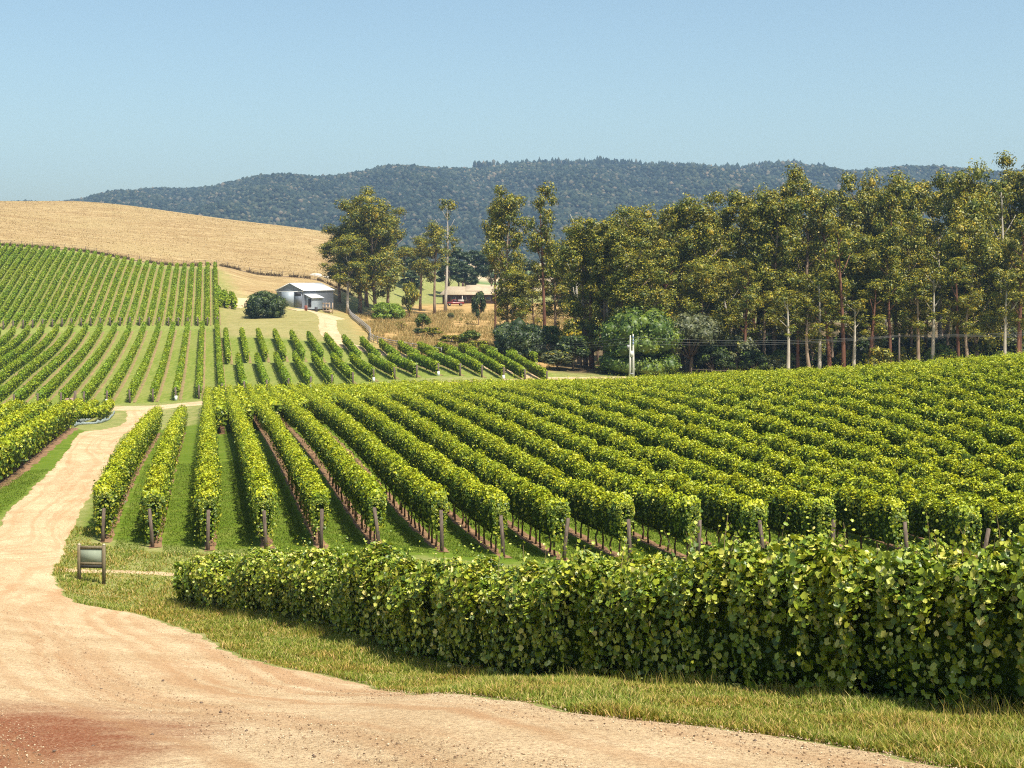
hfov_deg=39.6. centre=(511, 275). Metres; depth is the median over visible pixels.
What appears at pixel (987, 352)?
shrub
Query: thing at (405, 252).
gum tree
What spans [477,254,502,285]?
evergreen tree
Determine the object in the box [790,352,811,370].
shrub
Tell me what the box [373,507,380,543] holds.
end post
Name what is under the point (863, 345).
shrub
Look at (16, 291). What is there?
vine row
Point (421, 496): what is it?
vine row
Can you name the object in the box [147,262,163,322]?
vine row
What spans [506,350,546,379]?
vine row
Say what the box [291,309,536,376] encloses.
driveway
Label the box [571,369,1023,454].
vine row
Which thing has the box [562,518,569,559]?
end post
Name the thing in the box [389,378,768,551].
vine row
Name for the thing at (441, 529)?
end post
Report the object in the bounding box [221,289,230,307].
vine row
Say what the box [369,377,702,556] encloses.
vine row
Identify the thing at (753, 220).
gum tree
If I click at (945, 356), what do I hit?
shrub
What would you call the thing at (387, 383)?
vine row
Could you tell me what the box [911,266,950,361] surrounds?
gum tree
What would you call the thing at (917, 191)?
gum tree
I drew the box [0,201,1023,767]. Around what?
ground
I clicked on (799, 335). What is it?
gum tree
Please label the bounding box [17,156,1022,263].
forest
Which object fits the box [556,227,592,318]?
gum tree
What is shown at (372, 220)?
gum tree
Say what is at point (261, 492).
vine row
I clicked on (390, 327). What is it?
dry grass
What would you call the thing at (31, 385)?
vine row
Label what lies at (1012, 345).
shrub
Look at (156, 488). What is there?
vine row
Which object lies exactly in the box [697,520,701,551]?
end post
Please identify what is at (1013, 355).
vine row
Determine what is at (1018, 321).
gum tree
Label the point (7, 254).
vine row
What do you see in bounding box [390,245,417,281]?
evergreen tree
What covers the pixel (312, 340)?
vine row
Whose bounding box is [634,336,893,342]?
power line
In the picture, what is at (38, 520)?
road
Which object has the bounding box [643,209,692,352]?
gum tree
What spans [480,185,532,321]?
gum tree
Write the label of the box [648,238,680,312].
gum tree
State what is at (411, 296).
shrub
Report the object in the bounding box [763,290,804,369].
gum tree
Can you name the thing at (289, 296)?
sliding door
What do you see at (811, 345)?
gum tree
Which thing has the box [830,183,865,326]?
gum tree
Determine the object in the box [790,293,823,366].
gum tree
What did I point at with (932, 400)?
vine row
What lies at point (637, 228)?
gum tree
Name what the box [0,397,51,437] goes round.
vine row
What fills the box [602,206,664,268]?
gum tree
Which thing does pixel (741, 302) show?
gum tree
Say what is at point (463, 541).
lawn grass
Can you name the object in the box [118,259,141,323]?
vine row
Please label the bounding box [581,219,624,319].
gum tree
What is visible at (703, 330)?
grey tree
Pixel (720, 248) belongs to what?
gum tree
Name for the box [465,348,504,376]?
vine row
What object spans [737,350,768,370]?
shrub
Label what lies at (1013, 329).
shrub
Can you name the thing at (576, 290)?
gum tree
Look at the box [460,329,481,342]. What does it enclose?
shrub
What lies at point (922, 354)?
shrub
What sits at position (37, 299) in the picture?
vine row
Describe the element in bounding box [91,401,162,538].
vine row
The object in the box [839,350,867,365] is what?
shrub
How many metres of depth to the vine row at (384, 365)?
177.94 m
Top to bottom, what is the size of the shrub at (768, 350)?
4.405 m
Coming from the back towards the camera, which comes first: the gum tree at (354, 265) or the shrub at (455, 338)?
the gum tree at (354, 265)
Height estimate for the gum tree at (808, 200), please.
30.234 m
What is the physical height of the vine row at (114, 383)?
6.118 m
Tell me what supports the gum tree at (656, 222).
on the ground at (246, 285)
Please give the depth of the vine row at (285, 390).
120.47 m
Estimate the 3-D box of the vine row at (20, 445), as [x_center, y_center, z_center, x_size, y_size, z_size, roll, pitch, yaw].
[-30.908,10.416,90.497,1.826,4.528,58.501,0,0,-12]
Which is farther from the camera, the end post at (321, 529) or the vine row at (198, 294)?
the vine row at (198, 294)
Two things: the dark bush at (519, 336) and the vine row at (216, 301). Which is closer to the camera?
the dark bush at (519, 336)
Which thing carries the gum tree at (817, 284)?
on the ground at (246, 285)
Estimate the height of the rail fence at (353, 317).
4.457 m
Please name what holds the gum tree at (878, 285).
on the ground at (246, 285)
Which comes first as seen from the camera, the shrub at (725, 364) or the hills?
the shrub at (725, 364)
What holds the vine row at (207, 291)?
on the ground at (246, 285)
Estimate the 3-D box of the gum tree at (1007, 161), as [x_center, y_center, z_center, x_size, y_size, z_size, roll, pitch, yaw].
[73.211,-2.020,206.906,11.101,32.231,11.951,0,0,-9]
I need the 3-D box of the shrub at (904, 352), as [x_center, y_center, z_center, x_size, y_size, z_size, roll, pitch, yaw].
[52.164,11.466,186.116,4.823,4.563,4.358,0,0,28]
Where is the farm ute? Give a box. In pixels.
[447,300,463,305]
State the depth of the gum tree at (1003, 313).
180.51 m
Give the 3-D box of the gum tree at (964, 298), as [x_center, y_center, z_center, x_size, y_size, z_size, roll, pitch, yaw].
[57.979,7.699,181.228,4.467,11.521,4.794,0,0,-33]
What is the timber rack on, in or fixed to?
on the ground at (246, 285)
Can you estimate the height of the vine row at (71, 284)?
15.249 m
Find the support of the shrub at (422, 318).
on the ground at (246, 285)
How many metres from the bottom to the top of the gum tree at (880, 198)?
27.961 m
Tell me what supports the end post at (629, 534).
on the soil at (458, 522)
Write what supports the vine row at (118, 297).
on the ground at (246, 285)
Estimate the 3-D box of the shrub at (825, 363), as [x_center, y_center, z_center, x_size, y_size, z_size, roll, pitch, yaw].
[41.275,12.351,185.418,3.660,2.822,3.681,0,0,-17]
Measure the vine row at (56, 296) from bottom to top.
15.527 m
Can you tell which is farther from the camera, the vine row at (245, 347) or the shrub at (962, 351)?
the vine row at (245, 347)
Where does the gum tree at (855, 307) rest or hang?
on the ground at (246, 285)
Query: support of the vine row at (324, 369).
on the ground at (246, 285)
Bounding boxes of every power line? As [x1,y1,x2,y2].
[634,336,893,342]
[634,337,890,344]
[637,335,897,340]
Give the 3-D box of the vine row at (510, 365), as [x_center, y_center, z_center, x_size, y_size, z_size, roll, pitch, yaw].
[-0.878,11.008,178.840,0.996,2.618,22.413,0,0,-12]
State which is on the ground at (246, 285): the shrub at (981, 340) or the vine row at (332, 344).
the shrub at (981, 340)
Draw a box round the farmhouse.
[439,283,496,303]
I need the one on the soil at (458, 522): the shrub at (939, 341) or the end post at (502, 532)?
the end post at (502, 532)
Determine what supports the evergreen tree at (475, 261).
on the ground at (246, 285)
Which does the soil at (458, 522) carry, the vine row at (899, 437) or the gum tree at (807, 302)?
the vine row at (899, 437)
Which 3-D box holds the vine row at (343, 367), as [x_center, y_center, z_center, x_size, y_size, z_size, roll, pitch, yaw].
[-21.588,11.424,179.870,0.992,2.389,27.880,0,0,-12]
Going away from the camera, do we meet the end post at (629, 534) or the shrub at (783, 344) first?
the end post at (629, 534)
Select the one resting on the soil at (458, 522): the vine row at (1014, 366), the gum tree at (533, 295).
the vine row at (1014, 366)
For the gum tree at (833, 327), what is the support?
on the ground at (246, 285)
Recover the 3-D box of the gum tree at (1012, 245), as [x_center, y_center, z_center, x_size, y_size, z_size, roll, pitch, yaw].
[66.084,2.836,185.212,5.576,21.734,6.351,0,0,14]
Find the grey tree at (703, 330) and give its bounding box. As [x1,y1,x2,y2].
[664,310,726,373]
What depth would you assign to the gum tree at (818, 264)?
221.63 m
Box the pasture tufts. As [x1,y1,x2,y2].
[0,201,333,277]
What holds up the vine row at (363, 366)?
on the ground at (246, 285)
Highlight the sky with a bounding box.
[0,0,1023,200]
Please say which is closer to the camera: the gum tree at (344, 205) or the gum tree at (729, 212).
the gum tree at (729, 212)
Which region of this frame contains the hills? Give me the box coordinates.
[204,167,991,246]
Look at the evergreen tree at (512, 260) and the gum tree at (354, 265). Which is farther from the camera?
the evergreen tree at (512, 260)
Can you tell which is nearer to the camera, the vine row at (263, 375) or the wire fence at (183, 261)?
the vine row at (263, 375)
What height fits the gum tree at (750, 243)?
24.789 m
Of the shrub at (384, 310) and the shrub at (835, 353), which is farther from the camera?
the shrub at (384, 310)
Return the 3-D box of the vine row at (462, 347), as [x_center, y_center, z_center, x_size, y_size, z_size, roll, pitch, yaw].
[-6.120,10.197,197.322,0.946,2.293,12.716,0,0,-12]
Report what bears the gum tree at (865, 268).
on the ground at (246, 285)
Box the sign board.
[77,543,105,584]
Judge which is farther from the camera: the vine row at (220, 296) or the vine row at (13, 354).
the vine row at (220, 296)
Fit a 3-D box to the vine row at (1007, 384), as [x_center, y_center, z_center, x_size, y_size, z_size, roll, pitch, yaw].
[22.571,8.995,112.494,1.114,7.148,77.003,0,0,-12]
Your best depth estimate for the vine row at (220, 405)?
117.00 m
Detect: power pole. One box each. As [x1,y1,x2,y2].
[627,334,634,377]
[898,333,899,363]
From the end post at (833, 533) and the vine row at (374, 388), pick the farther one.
the vine row at (374, 388)
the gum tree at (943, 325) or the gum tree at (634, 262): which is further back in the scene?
the gum tree at (943, 325)
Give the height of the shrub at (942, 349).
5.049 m
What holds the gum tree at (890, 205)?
on the ground at (246, 285)
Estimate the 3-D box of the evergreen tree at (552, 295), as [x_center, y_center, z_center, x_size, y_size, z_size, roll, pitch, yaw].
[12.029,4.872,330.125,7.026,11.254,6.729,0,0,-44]
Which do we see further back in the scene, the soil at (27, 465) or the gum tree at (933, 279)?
the gum tree at (933, 279)
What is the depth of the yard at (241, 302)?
292.65 m
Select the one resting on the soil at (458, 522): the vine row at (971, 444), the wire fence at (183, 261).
the vine row at (971, 444)
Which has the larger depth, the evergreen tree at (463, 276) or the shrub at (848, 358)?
the evergreen tree at (463, 276)
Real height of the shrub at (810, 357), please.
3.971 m
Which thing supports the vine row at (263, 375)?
on the ground at (246, 285)
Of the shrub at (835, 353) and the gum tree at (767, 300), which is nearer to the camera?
the gum tree at (767, 300)
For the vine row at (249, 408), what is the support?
on the soil at (458, 522)
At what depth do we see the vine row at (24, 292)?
289.96 m
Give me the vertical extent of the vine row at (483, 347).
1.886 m
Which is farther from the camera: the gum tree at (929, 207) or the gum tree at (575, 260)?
the gum tree at (929, 207)
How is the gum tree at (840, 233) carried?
on the ground at (246, 285)
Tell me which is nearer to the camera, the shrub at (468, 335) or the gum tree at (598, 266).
the gum tree at (598, 266)
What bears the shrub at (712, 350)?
on the ground at (246, 285)
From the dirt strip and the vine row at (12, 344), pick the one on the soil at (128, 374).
the vine row at (12, 344)
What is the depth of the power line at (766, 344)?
174.26 m
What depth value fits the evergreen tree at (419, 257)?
439.75 m
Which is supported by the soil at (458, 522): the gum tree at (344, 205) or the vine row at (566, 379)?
the vine row at (566, 379)
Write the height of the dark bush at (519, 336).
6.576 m
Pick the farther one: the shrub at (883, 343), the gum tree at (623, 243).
the shrub at (883, 343)
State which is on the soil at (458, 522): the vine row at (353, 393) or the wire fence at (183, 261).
the vine row at (353, 393)
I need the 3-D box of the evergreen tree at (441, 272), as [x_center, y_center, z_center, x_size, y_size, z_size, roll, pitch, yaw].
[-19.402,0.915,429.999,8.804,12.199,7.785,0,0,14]
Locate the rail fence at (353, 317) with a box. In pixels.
[349,309,441,351]
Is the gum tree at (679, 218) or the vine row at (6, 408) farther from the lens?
the gum tree at (679, 218)
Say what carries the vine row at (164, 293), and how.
on the ground at (246, 285)
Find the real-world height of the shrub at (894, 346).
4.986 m
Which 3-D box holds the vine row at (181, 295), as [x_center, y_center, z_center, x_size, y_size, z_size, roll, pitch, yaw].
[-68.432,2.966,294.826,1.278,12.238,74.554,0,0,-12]
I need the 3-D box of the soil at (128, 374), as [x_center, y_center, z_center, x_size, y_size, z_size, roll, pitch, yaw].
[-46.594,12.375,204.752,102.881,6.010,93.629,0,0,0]
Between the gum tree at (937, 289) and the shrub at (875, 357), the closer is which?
the shrub at (875, 357)
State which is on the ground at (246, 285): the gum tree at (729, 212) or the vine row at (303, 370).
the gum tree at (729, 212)
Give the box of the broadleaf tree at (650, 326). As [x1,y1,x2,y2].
[594,301,684,376]
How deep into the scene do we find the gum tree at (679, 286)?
192.93 m
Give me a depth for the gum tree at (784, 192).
214.02 m
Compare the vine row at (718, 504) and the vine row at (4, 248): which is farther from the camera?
the vine row at (4, 248)
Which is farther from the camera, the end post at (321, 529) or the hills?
the hills
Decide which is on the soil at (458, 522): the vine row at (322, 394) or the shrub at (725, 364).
the vine row at (322, 394)
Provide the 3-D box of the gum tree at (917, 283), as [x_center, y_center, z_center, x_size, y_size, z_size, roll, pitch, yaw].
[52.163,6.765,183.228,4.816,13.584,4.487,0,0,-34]
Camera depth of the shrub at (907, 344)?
195.45 m
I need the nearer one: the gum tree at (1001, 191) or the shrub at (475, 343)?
the gum tree at (1001, 191)
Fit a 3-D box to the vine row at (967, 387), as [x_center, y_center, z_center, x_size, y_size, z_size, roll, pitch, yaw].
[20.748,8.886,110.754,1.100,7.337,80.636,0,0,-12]
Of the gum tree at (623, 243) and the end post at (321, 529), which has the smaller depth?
the end post at (321, 529)
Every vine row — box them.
[0,241,31,293]
[0,243,8,257]
[0,243,15,267]
[0,243,23,280]
[0,245,37,309]
[0,245,45,322]
[0,323,59,385]
[0,323,74,400]
[0,324,44,369]
[0,325,30,356]
[0,326,15,346]
[0,395,26,418]
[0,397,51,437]
[0,398,78,480]
[2,246,53,327]
[12,247,59,326]
[13,323,88,400]
[21,247,67,325]
[31,248,74,325]
[35,322,102,400]
[41,249,82,324]
[50,250,89,324]
[58,322,117,401]
[60,250,96,323]
[69,252,104,323]
[72,396,114,426]
[73,398,83,404]
[77,396,99,422]
[79,254,111,323]
[81,322,131,401]
[89,255,119,323]
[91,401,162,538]
[98,256,126,322]
[103,321,146,398]
[108,258,134,323]
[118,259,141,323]
[126,321,160,400]
[127,260,148,321]
[137,261,156,323]
[139,402,188,542]
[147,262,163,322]
[150,321,175,399]
[156,262,171,322]
[166,262,178,324]
[172,321,189,397]
[176,263,186,324]
[185,262,194,321]
[191,385,222,543]
[195,261,201,323]
[195,320,204,396]
[204,262,209,324]
[212,384,228,426]
[213,262,219,319]
[213,284,223,306]
[214,319,225,387]
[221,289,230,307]
[223,326,231,362]
[224,384,280,538]
[229,290,237,307]
[233,382,255,423]
[235,352,247,389]
[239,327,249,361]
[245,383,331,543]
[254,352,269,385]
[254,382,282,417]
[255,328,268,359]
[266,382,388,540]
[272,328,286,360]
[273,351,291,385]
[274,382,309,410]
[287,382,449,546]
[289,329,306,359]
[292,350,312,384]
[296,381,338,404]
[306,331,323,359]
[307,381,509,552]
[310,351,334,383]
[317,382,364,402]
[323,332,342,358]
[327,379,570,555]
[330,351,354,382]
[337,382,392,399]
[341,334,361,358]
[348,352,375,378]
[348,382,634,553]
[359,336,380,356]
[360,380,421,397]
[367,353,396,378]
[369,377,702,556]
[378,338,399,356]
[380,381,419,388]
[387,351,417,374]
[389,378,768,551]
[397,340,419,355]
[399,377,443,390]
[406,349,439,373]
[410,377,835,544]
[417,341,438,354]
[419,378,470,387]
[426,349,461,373]
[432,376,909,555]
[437,342,458,353]
[441,378,492,385]
[445,348,483,374]
[453,379,982,555]
[458,342,477,353]
[460,378,519,384]
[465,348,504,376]
[470,375,1023,548]
[480,343,497,354]
[486,348,526,378]
[493,375,1023,512]
[502,375,571,381]
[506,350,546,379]
[516,375,1023,495]
[524,350,538,363]
[526,372,1023,484]
[551,367,1023,470]
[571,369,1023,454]
[589,367,1023,435]
[612,366,1023,422]
[629,363,1023,408]
[740,363,1023,395]
[771,352,1023,369]
[781,352,1023,370]
[807,356,1023,385]
[816,352,1023,376]
[891,350,1023,364]
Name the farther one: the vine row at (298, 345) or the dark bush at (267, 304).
the dark bush at (267, 304)
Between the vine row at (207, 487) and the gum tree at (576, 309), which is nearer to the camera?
the vine row at (207, 487)
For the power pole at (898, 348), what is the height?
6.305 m
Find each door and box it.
[281,292,293,306]
[294,292,301,306]
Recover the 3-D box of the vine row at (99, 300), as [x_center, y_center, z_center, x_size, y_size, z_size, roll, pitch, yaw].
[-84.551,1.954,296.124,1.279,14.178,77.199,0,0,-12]
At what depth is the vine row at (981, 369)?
91.03 m
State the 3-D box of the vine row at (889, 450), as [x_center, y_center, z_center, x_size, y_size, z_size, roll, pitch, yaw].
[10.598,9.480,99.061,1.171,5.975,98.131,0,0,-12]
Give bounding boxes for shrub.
[371,302,405,319]
[401,281,420,316]
[412,328,421,334]
[414,313,431,328]
[419,327,443,336]
[436,335,460,343]
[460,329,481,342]
[465,340,490,351]
[471,291,485,324]
[538,349,574,369]
[541,325,561,350]
[555,334,593,369]
[558,317,601,367]
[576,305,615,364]
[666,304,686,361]
[689,352,711,371]
[694,344,728,374]
[712,353,736,371]
[722,333,760,370]
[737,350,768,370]
[750,333,776,349]
[760,345,784,355]
[767,354,785,370]
[769,349,794,365]
[771,329,801,352]
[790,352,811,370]
[792,344,817,359]
[799,351,817,367]
[811,356,840,368]
[815,360,839,370]
[821,336,838,357]
[833,326,869,353]
[836,349,857,365]
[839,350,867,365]
[862,346,894,367]
[862,351,894,365]
[876,336,904,347]
[883,336,922,348]
[887,343,901,363]
[893,346,923,363]
[907,346,929,359]
[924,343,955,360]
[927,338,945,344]
[935,352,963,358]
[948,329,996,351]
[960,341,1000,356]
[960,349,965,356]
[963,349,985,356]
[992,350,1013,356]
[997,336,1023,353]
[1008,326,1023,338]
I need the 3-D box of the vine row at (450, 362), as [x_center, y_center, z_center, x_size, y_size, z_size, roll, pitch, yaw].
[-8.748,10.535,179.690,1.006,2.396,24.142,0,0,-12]
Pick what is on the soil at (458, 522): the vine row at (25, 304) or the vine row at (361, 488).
the vine row at (361, 488)
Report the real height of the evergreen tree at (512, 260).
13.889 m
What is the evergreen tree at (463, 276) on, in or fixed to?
on the ground at (246, 285)
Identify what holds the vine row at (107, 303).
on the ground at (246, 285)
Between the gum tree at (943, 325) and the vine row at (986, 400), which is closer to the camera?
the vine row at (986, 400)
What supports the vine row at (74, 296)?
on the ground at (246, 285)
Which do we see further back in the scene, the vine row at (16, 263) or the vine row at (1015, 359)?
the vine row at (16, 263)
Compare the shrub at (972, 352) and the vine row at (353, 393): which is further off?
the shrub at (972, 352)
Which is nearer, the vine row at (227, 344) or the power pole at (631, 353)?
the power pole at (631, 353)
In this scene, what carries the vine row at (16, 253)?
on the ground at (246, 285)
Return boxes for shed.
[275,283,333,308]
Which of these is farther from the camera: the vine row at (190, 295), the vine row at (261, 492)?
the vine row at (190, 295)
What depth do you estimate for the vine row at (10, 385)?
194.53 m
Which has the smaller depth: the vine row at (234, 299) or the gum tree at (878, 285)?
the gum tree at (878, 285)
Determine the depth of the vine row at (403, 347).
203.50 m
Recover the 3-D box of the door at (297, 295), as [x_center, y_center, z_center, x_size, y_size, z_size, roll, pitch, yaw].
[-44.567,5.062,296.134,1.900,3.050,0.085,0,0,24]
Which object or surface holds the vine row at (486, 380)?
on the soil at (458, 522)
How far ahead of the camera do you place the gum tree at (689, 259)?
218.62 m
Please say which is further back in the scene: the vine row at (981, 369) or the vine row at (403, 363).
the vine row at (403, 363)
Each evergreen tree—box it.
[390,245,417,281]
[397,270,423,289]
[409,255,429,288]
[436,258,460,285]
[445,247,473,285]
[455,265,479,285]
[465,250,489,280]
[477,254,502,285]
[499,254,522,295]
[522,258,537,299]
[549,279,573,318]
[557,289,585,313]
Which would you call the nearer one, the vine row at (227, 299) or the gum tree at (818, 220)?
the gum tree at (818, 220)
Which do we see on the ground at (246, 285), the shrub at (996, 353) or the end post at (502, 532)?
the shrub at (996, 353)
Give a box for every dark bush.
[242,290,288,318]
[490,315,551,360]
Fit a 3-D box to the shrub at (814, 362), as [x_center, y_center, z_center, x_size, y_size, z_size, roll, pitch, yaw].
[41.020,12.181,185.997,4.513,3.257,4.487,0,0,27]
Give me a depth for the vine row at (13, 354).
221.79 m
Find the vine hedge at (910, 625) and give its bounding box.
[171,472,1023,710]
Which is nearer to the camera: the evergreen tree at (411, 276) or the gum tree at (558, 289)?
the gum tree at (558, 289)
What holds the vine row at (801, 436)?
on the soil at (458, 522)
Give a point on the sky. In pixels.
(97, 96)
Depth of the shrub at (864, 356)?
186.23 m
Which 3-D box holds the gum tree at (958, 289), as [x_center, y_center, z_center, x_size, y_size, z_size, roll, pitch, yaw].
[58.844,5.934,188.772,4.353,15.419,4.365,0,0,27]
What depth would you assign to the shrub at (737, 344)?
185.41 m
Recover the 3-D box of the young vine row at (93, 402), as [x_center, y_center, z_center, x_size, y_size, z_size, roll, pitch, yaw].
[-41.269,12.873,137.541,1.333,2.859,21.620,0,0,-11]
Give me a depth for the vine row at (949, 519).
59.49 m
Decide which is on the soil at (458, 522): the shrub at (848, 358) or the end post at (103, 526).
the end post at (103, 526)
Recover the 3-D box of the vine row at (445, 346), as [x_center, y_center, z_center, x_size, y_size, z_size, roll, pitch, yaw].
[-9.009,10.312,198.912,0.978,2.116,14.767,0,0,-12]
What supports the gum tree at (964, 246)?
on the ground at (246, 285)
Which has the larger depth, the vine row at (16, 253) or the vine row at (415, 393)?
the vine row at (16, 253)
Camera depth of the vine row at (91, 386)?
190.17 m
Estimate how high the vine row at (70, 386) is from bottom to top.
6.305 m
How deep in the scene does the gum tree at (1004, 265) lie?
188.43 m
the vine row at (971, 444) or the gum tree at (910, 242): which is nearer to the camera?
the vine row at (971, 444)
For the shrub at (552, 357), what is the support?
on the ground at (246, 285)
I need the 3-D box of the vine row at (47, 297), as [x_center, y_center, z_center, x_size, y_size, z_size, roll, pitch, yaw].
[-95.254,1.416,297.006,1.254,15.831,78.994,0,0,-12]
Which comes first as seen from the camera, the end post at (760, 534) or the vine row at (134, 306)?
the end post at (760, 534)
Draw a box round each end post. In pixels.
[101,508,105,541]
[148,508,153,546]
[206,510,209,549]
[262,510,267,547]
[319,509,323,548]
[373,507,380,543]
[439,510,443,551]
[499,515,504,557]
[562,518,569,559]
[627,519,631,561]
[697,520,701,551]
[758,520,764,549]
[831,520,834,550]
[903,522,908,550]
[983,528,990,548]
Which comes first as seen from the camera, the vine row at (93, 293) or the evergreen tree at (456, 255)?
the vine row at (93, 293)
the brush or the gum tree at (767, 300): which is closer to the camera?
the gum tree at (767, 300)
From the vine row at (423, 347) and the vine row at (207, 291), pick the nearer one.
the vine row at (423, 347)
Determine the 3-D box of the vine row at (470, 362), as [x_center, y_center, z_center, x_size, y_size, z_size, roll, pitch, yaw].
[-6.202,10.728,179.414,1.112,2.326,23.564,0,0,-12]
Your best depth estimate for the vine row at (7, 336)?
241.75 m
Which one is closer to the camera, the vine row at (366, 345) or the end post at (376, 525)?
the end post at (376, 525)
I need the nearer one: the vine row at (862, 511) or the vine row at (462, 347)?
the vine row at (862, 511)
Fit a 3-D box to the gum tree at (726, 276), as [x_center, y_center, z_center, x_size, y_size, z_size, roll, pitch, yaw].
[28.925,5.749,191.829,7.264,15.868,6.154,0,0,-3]
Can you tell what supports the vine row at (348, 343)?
on the soil at (128, 374)
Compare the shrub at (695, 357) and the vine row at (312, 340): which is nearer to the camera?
the shrub at (695, 357)
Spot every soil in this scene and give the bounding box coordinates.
[0,252,220,328]
[0,328,538,403]
[0,428,78,488]
[100,411,977,561]
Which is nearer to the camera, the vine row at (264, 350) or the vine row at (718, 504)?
the vine row at (718, 504)
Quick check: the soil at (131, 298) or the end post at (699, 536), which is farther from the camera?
the soil at (131, 298)
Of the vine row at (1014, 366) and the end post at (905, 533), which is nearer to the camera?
the end post at (905, 533)
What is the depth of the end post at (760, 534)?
48.59 m
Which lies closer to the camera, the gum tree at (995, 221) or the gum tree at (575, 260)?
the gum tree at (575, 260)
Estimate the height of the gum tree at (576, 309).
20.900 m
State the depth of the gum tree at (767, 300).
189.10 m
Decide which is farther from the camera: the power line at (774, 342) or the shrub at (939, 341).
the shrub at (939, 341)
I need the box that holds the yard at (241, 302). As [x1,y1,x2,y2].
[229,298,248,307]
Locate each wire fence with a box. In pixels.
[2,240,356,293]
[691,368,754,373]
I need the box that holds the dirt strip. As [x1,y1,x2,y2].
[1,245,356,296]
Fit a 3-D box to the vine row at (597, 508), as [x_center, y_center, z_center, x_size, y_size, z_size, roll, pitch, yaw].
[-6.283,10.336,98.699,1.154,5.348,98.902,0,0,-12]
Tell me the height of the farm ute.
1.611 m
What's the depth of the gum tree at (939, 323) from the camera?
214.86 m
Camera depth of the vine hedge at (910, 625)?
22.02 m
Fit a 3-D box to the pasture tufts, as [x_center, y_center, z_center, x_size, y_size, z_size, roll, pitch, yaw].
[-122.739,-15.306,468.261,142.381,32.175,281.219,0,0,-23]
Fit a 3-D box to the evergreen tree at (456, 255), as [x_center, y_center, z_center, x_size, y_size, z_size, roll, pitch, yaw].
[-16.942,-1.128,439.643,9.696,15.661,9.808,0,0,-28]
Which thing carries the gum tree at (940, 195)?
on the ground at (246, 285)
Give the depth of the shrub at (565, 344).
184.59 m
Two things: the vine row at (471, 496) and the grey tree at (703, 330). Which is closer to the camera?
the vine row at (471, 496)
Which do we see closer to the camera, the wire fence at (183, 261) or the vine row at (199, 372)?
the vine row at (199, 372)
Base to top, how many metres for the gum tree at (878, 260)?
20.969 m
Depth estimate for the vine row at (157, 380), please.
189.80 m
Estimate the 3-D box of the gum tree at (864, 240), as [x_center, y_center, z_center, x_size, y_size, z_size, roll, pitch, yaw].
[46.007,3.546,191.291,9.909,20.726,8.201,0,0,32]
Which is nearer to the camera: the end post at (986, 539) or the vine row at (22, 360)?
the end post at (986, 539)
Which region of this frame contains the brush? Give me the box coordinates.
[0,242,363,300]
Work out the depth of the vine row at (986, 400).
82.22 m
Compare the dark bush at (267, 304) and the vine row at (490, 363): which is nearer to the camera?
the vine row at (490, 363)
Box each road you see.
[0,410,937,767]
[113,377,636,409]
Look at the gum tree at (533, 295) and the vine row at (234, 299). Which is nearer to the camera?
the gum tree at (533, 295)
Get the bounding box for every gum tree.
[313,223,347,302]
[327,233,370,313]
[331,185,388,312]
[336,190,405,308]
[350,219,388,307]
[375,207,413,302]
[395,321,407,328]
[408,231,441,310]
[417,219,450,313]
[435,199,459,310]
[479,193,508,340]
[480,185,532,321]
[492,268,534,321]
[518,276,550,323]
[524,180,569,346]
[528,252,571,326]
[545,215,609,366]
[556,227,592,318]
[564,217,615,368]
[567,214,581,363]
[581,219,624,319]
[582,220,626,353]
[587,202,668,310]
[594,223,644,307]
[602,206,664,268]
[606,237,678,326]
[622,217,678,308]
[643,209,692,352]
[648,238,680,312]
[654,191,703,369]
[663,233,706,306]
[668,258,731,372]
[675,191,736,370]
[675,276,699,371]
[692,218,748,314]
[706,259,753,370]
[714,187,758,371]
[722,183,800,350]
[723,257,762,370]
[736,216,757,329]
[738,189,805,353]
[740,267,794,353]
[752,260,811,331]
[760,266,808,370]
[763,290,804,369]
[774,167,813,272]
[777,163,849,330]
[781,292,821,369]
[784,276,840,367]
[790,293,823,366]
[795,272,836,368]
[803,295,840,367]
[804,189,846,355]
[806,267,849,357]
[808,234,853,321]
[814,225,885,349]
[819,221,854,367]
[824,166,892,333]
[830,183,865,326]
[831,298,870,366]
[845,246,905,347]
[856,278,893,356]
[857,186,895,299]
[864,219,910,358]
[867,167,939,334]
[872,178,919,326]
[886,209,943,358]
[896,276,939,360]
[898,180,947,328]
[899,196,940,339]
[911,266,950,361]
[912,260,944,347]
[921,238,952,337]
[922,203,944,339]
[927,167,971,344]
[934,157,1001,340]
[935,216,1012,357]
[938,263,966,350]
[939,256,977,356]
[948,290,983,358]
[976,233,1023,351]
[977,187,1011,328]
[980,150,1023,326]
[984,177,1021,346]
[988,271,1023,354]
[998,213,1023,353]
[1002,268,1023,354]
[1004,164,1023,257]
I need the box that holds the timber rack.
[322,303,332,313]
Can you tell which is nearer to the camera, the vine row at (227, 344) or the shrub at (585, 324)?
the shrub at (585, 324)
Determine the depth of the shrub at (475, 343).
204.36 m
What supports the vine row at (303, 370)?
on the soil at (128, 374)
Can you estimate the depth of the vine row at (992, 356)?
101.28 m
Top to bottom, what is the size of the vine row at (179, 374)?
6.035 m
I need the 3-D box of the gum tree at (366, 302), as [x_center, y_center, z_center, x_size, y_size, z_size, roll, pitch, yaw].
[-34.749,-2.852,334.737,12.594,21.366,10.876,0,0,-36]
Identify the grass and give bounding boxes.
[0,455,981,568]
[52,525,1023,767]
[355,308,572,368]
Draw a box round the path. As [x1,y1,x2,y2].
[61,569,173,575]

